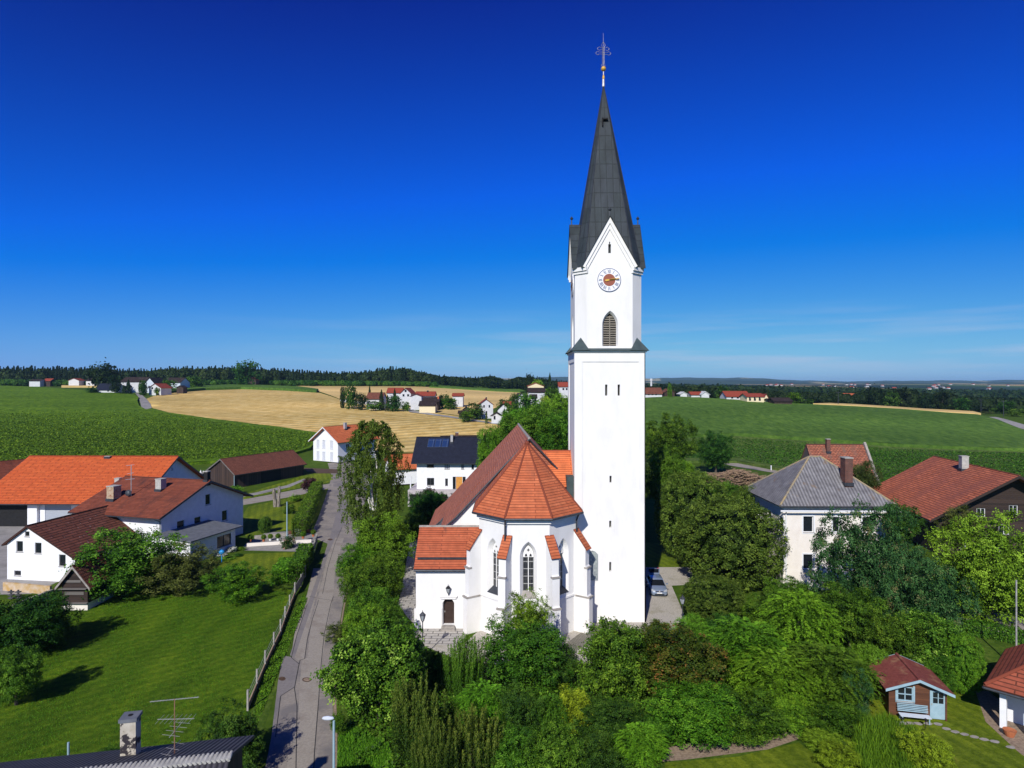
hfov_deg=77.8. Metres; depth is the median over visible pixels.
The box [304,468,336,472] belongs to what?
garden bed
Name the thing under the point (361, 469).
tree
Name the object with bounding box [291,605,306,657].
road joint
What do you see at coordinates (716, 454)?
tree
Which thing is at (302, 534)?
potted plant
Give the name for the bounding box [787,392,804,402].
tree
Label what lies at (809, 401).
tree
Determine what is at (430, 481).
window
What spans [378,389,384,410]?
tree
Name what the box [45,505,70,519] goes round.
door
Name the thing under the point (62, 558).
window
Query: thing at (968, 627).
hedge
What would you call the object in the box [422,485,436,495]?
shrub
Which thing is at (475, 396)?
wheat field
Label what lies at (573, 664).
shrub
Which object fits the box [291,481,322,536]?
hedge
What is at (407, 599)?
slab path
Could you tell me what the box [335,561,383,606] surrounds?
shrub
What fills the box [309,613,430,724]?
tree
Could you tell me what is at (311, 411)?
stubble field
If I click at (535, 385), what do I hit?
house
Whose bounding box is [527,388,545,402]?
house
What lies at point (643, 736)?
shrub
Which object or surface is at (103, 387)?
house
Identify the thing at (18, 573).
window
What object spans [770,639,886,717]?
tree
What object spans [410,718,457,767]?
shrub
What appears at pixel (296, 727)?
road joint
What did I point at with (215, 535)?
annex
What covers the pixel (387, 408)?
tree
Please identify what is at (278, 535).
potted plant
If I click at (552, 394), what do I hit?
tree
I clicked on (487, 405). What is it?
house
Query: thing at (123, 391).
tree
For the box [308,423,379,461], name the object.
white house
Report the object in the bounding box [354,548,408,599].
shrub
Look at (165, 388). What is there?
house
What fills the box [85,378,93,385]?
house
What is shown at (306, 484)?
shrub
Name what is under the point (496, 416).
house
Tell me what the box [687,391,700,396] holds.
house
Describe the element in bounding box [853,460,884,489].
shrub
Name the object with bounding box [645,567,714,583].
gravel yard
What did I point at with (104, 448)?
crop leaves
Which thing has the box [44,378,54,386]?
house
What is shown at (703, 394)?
house
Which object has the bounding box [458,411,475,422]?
tree
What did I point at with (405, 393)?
house
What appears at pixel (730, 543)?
tree
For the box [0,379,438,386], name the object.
wood
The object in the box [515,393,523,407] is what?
house
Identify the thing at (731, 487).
shrub
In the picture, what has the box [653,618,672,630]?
shrub
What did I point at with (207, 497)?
window
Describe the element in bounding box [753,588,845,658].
tree
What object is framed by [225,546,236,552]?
shrub
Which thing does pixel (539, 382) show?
tree
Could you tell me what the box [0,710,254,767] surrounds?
house
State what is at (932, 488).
chalet
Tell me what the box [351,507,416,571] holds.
tree
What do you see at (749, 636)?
tree
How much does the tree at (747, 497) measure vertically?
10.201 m
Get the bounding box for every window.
[15,570,20,576]
[17,541,22,552]
[34,543,40,553]
[58,554,65,566]
[177,520,183,527]
[194,516,200,522]
[205,494,210,505]
[217,533,230,547]
[222,510,226,521]
[427,478,434,485]
[487,542,498,594]
[521,545,535,598]
[558,542,568,594]
[778,514,784,534]
[802,515,814,533]
[802,553,814,570]
[831,515,840,533]
[861,515,872,533]
[896,687,913,702]
[977,508,984,515]
[999,524,1007,534]
[1009,505,1016,512]
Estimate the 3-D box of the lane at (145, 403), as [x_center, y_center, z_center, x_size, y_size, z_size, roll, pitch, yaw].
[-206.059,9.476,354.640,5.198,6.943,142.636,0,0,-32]
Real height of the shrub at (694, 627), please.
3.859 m
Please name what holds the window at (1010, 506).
in the chalet
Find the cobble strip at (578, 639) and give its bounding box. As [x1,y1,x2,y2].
[565,624,620,651]
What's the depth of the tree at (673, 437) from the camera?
126.18 m
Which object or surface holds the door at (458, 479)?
in the modern house at (447, 466)
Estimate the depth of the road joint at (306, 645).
54.58 m
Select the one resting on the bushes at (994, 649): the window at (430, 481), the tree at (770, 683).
the tree at (770, 683)
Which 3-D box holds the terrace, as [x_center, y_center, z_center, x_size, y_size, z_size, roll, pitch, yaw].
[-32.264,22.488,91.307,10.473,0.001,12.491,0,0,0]
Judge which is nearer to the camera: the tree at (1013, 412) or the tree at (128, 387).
the tree at (1013, 412)
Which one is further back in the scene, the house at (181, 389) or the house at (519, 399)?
the house at (181, 389)
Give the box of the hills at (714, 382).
[557,380,1023,383]
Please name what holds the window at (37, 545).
in the outbuilding
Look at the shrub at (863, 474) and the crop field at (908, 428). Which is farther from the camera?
the crop field at (908, 428)
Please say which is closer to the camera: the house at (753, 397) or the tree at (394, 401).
the tree at (394, 401)
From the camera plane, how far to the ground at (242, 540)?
100.25 m
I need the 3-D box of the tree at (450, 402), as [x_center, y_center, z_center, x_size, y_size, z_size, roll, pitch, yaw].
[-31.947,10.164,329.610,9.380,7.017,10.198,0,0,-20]
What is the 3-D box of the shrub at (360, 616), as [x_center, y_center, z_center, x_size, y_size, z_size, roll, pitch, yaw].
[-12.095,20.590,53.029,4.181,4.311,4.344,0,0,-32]
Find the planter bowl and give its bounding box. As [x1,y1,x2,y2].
[1002,727,1016,737]
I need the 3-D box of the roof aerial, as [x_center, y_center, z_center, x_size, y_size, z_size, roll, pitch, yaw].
[-13.074,13.300,24.604,1.715,2.199,0.984,0,0,0]
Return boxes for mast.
[67,742,69,754]
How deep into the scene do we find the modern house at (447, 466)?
117.97 m
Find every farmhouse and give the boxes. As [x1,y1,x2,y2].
[68,465,253,552]
[801,439,879,480]
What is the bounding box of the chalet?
[872,455,1023,554]
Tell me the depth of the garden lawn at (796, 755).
37.82 m
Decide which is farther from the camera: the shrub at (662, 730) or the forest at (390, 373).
the forest at (390, 373)
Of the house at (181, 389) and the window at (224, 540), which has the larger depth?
the house at (181, 389)
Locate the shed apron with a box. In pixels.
[243,479,303,496]
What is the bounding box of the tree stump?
[272,486,280,506]
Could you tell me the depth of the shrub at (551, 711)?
39.67 m
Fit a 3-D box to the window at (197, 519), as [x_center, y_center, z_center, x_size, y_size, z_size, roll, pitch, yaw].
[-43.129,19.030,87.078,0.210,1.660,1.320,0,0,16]
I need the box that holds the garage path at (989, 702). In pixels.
[976,691,1023,755]
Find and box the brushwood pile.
[704,467,765,486]
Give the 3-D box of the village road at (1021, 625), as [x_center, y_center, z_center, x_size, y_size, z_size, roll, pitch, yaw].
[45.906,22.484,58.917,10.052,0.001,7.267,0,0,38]
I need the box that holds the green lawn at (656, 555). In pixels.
[645,543,714,566]
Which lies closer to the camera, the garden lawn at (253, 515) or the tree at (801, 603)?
the tree at (801, 603)
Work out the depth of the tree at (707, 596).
59.69 m
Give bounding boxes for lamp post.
[420,610,425,657]
[680,594,684,618]
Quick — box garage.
[982,644,1023,727]
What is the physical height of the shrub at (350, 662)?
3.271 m
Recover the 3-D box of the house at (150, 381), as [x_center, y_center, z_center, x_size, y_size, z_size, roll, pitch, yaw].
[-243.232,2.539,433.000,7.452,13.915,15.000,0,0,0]
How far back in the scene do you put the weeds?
51.52 m
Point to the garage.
(1005, 679)
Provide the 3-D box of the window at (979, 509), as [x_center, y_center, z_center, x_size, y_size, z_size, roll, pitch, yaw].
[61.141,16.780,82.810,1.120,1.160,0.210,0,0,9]
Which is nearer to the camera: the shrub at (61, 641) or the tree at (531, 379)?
the shrub at (61, 641)
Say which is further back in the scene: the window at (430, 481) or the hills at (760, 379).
the hills at (760, 379)
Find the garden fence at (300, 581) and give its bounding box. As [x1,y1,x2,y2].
[296,534,316,592]
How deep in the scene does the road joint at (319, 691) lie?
44.88 m
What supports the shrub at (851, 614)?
on the bushes at (994, 649)
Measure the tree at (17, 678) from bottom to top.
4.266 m
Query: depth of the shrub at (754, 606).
58.01 m
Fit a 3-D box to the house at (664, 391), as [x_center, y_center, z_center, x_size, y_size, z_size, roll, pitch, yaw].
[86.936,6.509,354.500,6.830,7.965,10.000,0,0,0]
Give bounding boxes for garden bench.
[897,703,931,724]
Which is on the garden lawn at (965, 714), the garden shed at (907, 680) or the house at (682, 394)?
the garden shed at (907, 680)
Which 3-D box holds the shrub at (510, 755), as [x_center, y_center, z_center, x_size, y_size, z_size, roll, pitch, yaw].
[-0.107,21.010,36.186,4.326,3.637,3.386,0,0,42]
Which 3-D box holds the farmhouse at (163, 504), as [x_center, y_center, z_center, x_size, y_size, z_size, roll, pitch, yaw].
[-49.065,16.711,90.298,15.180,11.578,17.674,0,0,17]
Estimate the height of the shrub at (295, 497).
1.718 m
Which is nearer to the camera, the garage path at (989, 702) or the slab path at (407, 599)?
the garage path at (989, 702)
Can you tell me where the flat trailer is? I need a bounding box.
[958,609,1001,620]
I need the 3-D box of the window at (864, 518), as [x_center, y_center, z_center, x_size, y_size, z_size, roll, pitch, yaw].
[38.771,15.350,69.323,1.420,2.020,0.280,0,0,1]
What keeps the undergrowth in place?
on the bushes at (994, 649)
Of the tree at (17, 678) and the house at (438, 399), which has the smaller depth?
the tree at (17, 678)
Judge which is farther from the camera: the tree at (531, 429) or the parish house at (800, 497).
the tree at (531, 429)
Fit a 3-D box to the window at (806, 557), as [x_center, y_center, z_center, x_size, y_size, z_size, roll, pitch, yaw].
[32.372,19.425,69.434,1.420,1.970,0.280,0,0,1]
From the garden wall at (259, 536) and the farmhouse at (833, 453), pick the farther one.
the farmhouse at (833, 453)
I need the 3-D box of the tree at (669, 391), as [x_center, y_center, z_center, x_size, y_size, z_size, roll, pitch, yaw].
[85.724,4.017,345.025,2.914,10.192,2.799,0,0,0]
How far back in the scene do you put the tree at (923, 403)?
399.45 m
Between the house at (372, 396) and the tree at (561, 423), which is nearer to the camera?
the tree at (561, 423)
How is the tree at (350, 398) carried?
on the stubble field at (311, 411)
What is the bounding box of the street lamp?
[322,716,334,767]
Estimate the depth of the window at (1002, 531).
82.46 m
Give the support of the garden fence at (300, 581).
on the ground at (242, 540)
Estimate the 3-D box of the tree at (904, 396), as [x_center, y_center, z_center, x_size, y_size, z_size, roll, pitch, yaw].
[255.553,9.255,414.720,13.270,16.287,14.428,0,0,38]
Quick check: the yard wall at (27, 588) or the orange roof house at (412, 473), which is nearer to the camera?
the yard wall at (27, 588)
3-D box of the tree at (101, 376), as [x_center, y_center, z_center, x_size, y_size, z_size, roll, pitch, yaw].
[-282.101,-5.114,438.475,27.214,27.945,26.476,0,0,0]
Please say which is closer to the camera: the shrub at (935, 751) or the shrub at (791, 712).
the shrub at (935, 751)
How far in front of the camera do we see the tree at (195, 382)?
497.17 m
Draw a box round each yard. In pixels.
[0,526,56,594]
[424,584,685,665]
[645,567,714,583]
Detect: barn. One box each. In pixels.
[0,455,203,525]
[0,459,24,478]
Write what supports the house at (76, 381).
on the ground at (242, 540)
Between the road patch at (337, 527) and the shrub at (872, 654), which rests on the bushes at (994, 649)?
the shrub at (872, 654)
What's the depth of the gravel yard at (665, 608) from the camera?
61.69 m
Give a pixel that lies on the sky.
(818, 190)
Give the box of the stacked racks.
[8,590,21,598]
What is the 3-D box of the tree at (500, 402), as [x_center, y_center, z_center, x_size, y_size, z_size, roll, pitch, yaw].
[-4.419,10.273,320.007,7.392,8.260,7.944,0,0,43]
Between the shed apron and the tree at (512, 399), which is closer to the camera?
the shed apron
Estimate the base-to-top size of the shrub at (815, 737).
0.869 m
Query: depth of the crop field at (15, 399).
273.56 m
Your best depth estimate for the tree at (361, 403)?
325.14 m
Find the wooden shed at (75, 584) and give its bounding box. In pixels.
[54,553,115,609]
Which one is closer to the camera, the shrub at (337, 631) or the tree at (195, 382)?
the shrub at (337, 631)
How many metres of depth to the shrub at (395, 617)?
54.48 m
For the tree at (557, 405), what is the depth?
139.15 m
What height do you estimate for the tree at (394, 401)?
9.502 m
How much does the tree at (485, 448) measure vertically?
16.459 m
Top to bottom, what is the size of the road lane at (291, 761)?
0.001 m
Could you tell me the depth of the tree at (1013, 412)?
310.02 m
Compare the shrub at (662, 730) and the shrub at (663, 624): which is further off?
the shrub at (663, 624)
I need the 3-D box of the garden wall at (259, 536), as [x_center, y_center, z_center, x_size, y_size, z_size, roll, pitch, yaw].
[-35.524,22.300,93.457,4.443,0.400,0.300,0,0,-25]
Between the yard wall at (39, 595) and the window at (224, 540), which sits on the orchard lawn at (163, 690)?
the yard wall at (39, 595)
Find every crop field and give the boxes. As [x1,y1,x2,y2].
[0,385,316,464]
[645,396,1023,451]
[645,436,1023,482]
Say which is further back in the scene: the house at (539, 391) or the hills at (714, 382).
the hills at (714, 382)
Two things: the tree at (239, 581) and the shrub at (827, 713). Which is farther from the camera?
the tree at (239, 581)
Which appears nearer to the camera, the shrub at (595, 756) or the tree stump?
the shrub at (595, 756)
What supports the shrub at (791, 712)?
on the bushes at (994, 649)
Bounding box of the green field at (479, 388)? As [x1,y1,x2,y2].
[429,385,525,392]
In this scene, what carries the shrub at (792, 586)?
on the bushes at (994, 649)
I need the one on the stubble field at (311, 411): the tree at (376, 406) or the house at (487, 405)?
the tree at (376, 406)
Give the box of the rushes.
[847,707,936,767]
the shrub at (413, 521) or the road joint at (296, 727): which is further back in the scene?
the shrub at (413, 521)
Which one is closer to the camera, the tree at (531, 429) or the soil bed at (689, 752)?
the soil bed at (689, 752)
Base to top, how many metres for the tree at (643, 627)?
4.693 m
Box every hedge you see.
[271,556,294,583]
[286,542,314,582]
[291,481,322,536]
[961,619,1023,644]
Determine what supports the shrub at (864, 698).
on the bushes at (994, 649)
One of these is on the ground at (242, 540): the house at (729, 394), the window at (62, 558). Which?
the house at (729, 394)
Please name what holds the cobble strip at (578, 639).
on the gravel yard at (665, 608)
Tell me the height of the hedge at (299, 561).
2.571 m
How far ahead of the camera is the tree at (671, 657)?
44.14 m
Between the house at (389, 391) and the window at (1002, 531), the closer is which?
the window at (1002, 531)
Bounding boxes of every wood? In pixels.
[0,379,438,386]
[544,385,565,400]
[646,384,1023,412]
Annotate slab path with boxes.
[399,539,417,622]
[414,629,465,645]
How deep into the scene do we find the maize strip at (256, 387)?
486.94 m
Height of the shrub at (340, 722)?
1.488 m
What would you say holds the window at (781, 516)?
in the parish house at (800, 497)
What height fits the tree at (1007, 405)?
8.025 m
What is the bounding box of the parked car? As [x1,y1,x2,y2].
[646,567,667,594]
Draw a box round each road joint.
[275,687,293,736]
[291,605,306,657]
[294,600,318,687]
[294,688,296,767]
[313,598,332,767]
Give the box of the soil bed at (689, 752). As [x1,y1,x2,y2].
[663,732,799,761]
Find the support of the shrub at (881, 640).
on the bushes at (994, 649)
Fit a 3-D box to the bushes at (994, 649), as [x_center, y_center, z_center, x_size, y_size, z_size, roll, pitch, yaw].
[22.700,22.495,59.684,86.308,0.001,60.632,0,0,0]
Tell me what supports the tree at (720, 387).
on the ground at (242, 540)
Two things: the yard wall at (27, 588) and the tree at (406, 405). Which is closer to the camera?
the yard wall at (27, 588)
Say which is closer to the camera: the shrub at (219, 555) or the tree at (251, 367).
the shrub at (219, 555)
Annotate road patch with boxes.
[267,656,297,767]
[290,491,348,656]
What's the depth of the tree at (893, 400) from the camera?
408.53 m
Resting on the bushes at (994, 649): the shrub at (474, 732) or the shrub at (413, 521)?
the shrub at (474, 732)
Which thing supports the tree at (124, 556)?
on the orchard lawn at (163, 690)
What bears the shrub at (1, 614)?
on the orchard lawn at (163, 690)
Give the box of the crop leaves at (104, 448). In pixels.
[0,408,314,460]
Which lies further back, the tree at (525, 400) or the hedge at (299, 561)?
the tree at (525, 400)
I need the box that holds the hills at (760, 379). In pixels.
[502,377,1023,382]
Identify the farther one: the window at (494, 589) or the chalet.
the chalet
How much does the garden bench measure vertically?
0.980 m
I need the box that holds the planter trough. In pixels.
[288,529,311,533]
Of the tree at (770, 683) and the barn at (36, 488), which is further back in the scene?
the barn at (36, 488)
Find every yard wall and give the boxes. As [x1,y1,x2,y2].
[3,582,51,593]
[15,589,52,606]
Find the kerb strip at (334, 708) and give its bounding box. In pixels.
[333,593,346,767]
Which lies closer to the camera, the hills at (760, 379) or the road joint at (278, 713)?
the road joint at (278, 713)
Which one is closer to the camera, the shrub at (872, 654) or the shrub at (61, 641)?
the shrub at (872, 654)
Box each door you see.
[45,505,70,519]
[444,599,453,622]
[456,477,461,488]
[930,690,944,719]
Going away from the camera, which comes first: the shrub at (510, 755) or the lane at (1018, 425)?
the shrub at (510, 755)
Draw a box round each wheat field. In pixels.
[301,385,516,415]
[813,403,980,414]
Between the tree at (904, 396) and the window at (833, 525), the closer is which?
the window at (833, 525)
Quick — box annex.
[157,520,242,560]
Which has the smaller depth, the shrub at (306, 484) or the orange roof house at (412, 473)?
the shrub at (306, 484)
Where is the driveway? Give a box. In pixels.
[243,483,332,504]
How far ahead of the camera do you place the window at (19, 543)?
73.11 m
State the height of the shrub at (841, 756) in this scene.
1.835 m
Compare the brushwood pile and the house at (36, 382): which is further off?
the house at (36, 382)
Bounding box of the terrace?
[244,531,317,551]
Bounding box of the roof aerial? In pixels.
[150,697,197,755]
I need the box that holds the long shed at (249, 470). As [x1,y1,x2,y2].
[202,450,306,487]
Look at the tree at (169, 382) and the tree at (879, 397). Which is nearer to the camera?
the tree at (879, 397)
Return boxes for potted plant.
[275,533,280,540]
[300,531,305,538]
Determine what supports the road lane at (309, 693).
on the road at (289, 708)
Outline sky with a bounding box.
[0,0,1023,381]
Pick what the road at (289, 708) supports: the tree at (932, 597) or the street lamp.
the street lamp
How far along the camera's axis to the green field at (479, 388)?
571.19 m
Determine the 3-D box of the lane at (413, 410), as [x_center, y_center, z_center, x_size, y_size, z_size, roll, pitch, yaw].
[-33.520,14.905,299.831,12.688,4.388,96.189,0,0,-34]
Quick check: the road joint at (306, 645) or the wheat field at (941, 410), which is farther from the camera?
the wheat field at (941, 410)
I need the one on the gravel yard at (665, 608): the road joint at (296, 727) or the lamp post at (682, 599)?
the lamp post at (682, 599)
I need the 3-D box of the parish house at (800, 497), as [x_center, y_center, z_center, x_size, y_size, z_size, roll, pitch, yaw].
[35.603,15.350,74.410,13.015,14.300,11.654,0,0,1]
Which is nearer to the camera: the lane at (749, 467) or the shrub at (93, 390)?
the lane at (749, 467)
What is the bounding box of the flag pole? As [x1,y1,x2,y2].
[1015,580,1016,645]
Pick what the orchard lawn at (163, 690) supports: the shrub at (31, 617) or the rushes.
the shrub at (31, 617)
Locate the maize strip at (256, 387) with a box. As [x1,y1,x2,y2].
[156,384,317,395]
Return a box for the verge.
[242,594,305,766]
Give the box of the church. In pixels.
[413,42,648,640]
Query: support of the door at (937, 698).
in the garden shed at (907, 680)
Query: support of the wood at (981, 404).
on the ground at (242, 540)
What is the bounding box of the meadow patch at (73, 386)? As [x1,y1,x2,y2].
[61,385,96,387]
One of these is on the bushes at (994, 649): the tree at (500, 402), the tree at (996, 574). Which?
the tree at (996, 574)
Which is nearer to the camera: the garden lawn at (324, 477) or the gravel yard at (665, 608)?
the gravel yard at (665, 608)
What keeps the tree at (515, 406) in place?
on the ground at (242, 540)
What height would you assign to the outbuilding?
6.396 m
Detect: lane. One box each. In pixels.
[135,393,151,408]
[287,719,297,767]
[293,568,320,659]
[297,537,343,767]
[408,409,499,424]
[726,460,775,471]
[991,417,1023,428]
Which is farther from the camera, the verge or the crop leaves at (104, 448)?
the crop leaves at (104, 448)
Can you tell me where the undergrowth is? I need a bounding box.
[340,549,861,767]
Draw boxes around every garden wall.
[247,539,310,546]
[254,533,285,538]
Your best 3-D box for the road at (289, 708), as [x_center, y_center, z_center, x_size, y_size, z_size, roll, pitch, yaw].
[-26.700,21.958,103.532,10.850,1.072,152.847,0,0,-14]
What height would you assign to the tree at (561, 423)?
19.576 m
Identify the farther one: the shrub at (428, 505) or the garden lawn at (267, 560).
the shrub at (428, 505)
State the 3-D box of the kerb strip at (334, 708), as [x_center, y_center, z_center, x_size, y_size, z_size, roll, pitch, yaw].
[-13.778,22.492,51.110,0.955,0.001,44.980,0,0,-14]
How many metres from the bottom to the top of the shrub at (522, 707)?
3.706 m
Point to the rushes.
(878, 742)
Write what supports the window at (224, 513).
in the farmhouse at (163, 504)
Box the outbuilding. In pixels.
[1,505,140,581]
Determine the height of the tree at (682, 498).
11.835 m
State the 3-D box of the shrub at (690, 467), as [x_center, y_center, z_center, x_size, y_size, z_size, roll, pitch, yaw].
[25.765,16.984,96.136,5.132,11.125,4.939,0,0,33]
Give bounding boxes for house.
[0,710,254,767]
[29,379,43,386]
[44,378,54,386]
[68,378,84,384]
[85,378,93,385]
[96,383,122,392]
[120,377,148,392]
[145,377,164,392]
[148,383,171,394]
[167,378,190,387]
[176,385,187,393]
[248,377,259,384]
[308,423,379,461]
[366,392,386,408]
[384,453,416,483]
[386,388,403,404]
[399,388,415,405]
[408,435,483,505]
[409,394,422,409]
[415,390,436,396]
[418,401,437,412]
[422,396,440,409]
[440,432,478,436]
[452,393,464,406]
[478,397,493,418]
[491,412,501,422]
[496,403,511,413]
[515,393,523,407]
[527,383,543,393]
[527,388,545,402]
[557,382,567,397]
[645,387,662,396]
[662,388,675,395]
[677,392,686,396]
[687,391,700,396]
[699,391,709,397]
[719,391,747,399]
[739,393,764,401]
[746,456,896,589]
[767,397,793,403]
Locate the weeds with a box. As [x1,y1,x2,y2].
[251,593,306,744]
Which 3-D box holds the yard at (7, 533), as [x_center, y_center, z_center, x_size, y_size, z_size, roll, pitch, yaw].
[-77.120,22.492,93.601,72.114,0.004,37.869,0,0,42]
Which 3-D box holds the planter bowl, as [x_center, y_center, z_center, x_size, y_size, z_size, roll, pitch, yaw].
[31.788,22.290,40.552,0.760,0.420,0.741,0,0,0]
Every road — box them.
[265,461,367,767]
[955,611,1023,637]
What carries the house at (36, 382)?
on the ground at (242, 540)
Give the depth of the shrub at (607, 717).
39.66 m
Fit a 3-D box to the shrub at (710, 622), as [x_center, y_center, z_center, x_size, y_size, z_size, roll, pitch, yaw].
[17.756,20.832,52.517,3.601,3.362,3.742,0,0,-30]
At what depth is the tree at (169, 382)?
439.44 m
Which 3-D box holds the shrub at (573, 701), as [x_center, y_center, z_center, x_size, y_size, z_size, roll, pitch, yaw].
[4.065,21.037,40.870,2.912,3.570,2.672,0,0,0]
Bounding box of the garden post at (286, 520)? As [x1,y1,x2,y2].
[286,502,287,535]
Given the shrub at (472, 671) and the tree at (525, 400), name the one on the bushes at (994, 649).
the shrub at (472, 671)
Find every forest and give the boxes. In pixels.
[0,365,436,381]
[433,374,566,389]
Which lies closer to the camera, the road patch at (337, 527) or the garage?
the garage
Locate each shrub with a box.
[0,588,84,657]
[0,593,16,643]
[33,612,78,651]
[85,388,99,392]
[99,743,119,751]
[109,382,121,392]
[153,387,160,394]
[193,695,265,767]
[212,552,227,556]
[220,555,235,560]
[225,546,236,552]
[231,485,243,491]
[258,516,272,532]
[279,535,295,548]
[282,503,295,513]
[288,494,301,500]
[300,477,315,489]
[320,620,347,643]
[329,711,347,736]
[334,541,382,576]
[334,638,361,673]
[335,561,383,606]
[341,601,391,638]
[347,579,402,621]
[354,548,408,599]
[373,602,407,626]
[390,671,447,767]
[403,509,427,540]
[405,489,447,523]
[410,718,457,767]
[421,648,445,688]
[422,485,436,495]
[442,631,484,701]
[443,702,505,767]
[451,678,512,730]
[477,612,578,695]
[480,720,544,767]
[493,679,545,739]
[520,716,588,767]
[531,693,570,741]
[541,645,578,689]
[555,683,593,738]
[566,728,632,767]
[569,694,652,744]
[609,721,673,767]
[643,679,748,749]
[644,714,674,743]
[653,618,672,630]
[669,459,696,487]
[672,612,706,643]
[700,685,790,748]
[703,610,743,649]
[705,477,743,499]
[737,591,789,629]
[760,687,809,737]
[762,575,815,603]
[795,591,835,627]
[797,726,842,751]
[800,691,869,739]
[811,579,891,652]
[813,737,861,767]
[839,664,874,720]
[848,639,888,683]
[852,609,938,663]
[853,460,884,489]
[885,607,965,669]
[894,726,956,767]
[920,657,957,690]
[938,631,986,696]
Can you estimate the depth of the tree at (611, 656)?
44.62 m
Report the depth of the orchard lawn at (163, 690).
49.51 m
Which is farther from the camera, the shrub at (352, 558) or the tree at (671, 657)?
the shrub at (352, 558)
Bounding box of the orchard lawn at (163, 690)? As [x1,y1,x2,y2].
[0,576,293,761]
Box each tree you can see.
[0,644,47,706]
[58,523,192,601]
[84,357,124,387]
[107,373,120,386]
[119,385,126,393]
[125,379,132,393]
[132,540,221,596]
[138,379,147,395]
[163,379,176,389]
[186,373,207,386]
[200,560,278,603]
[230,359,261,384]
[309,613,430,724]
[334,419,411,534]
[340,385,344,407]
[342,380,358,408]
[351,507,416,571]
[354,393,368,409]
[366,401,384,410]
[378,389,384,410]
[384,395,390,410]
[385,395,402,411]
[401,401,410,411]
[439,391,448,407]
[442,397,458,409]
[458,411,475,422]
[465,401,485,419]
[475,427,500,466]
[477,415,516,464]
[495,399,507,407]
[497,404,567,448]
[498,406,534,431]
[500,587,556,647]
[502,400,518,413]
[508,392,517,405]
[514,392,541,411]
[524,369,534,392]
[528,402,550,422]
[531,378,544,386]
[533,409,567,449]
[539,392,567,424]
[540,383,560,405]
[547,374,551,387]
[575,616,649,698]
[632,619,731,703]
[635,622,653,663]
[645,411,701,466]
[645,442,685,529]
[651,468,730,559]
[667,383,671,396]
[672,496,790,589]
[678,573,746,620]
[693,429,736,472]
[696,613,788,688]
[714,382,729,397]
[725,642,830,710]
[730,482,759,522]
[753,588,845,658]
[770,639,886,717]
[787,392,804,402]
[803,398,813,403]
[804,493,931,626]
[866,538,984,641]
[867,383,886,404]
[880,502,927,546]
[883,390,901,406]
[894,386,914,407]
[914,394,933,408]
[923,508,1023,627]
[929,388,954,409]
[932,504,987,550]
[952,396,971,410]
[989,408,998,412]
[996,400,1016,413]
[1005,409,1023,416]
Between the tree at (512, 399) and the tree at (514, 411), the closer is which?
the tree at (514, 411)
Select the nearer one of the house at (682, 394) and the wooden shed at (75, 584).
the wooden shed at (75, 584)
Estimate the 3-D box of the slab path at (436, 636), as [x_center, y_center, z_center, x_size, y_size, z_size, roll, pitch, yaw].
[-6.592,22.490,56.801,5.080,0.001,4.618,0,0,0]
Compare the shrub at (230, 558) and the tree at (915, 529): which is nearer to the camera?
the tree at (915, 529)
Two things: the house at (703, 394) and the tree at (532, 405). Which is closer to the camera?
the tree at (532, 405)
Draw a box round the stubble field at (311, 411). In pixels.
[147,389,499,451]
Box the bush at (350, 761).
[337,725,393,767]
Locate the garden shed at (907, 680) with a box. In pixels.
[866,653,955,720]
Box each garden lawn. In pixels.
[209,552,302,583]
[243,473,332,498]
[243,489,326,535]
[665,742,828,767]
[868,684,1023,767]
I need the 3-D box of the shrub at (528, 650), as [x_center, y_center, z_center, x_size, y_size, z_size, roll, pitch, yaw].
[1.159,20.375,47.683,7.780,4.953,7.899,0,0,0]
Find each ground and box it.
[0,384,1023,767]
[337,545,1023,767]
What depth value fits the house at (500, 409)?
289.69 m
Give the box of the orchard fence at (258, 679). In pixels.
[247,582,295,710]
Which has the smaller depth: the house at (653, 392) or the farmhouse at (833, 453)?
the farmhouse at (833, 453)
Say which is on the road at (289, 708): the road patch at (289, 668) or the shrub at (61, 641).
the road patch at (289, 668)
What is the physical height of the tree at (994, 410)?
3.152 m
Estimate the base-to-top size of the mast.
7.258 m
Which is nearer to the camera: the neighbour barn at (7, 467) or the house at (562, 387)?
the neighbour barn at (7, 467)
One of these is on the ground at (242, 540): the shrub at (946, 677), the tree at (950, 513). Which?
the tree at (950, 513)
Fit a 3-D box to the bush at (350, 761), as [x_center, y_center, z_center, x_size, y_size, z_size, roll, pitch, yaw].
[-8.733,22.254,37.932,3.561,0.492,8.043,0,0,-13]
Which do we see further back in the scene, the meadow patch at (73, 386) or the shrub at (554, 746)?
the meadow patch at (73, 386)
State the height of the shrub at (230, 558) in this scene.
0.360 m
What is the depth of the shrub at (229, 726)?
36.26 m
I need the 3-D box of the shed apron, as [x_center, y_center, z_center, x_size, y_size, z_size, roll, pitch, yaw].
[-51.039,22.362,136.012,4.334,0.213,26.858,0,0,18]
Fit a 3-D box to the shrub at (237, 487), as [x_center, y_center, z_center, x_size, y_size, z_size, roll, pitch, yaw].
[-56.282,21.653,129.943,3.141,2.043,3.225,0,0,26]
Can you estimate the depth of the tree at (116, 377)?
418.58 m
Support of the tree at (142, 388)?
on the ground at (242, 540)
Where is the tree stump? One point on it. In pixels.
(276, 502)

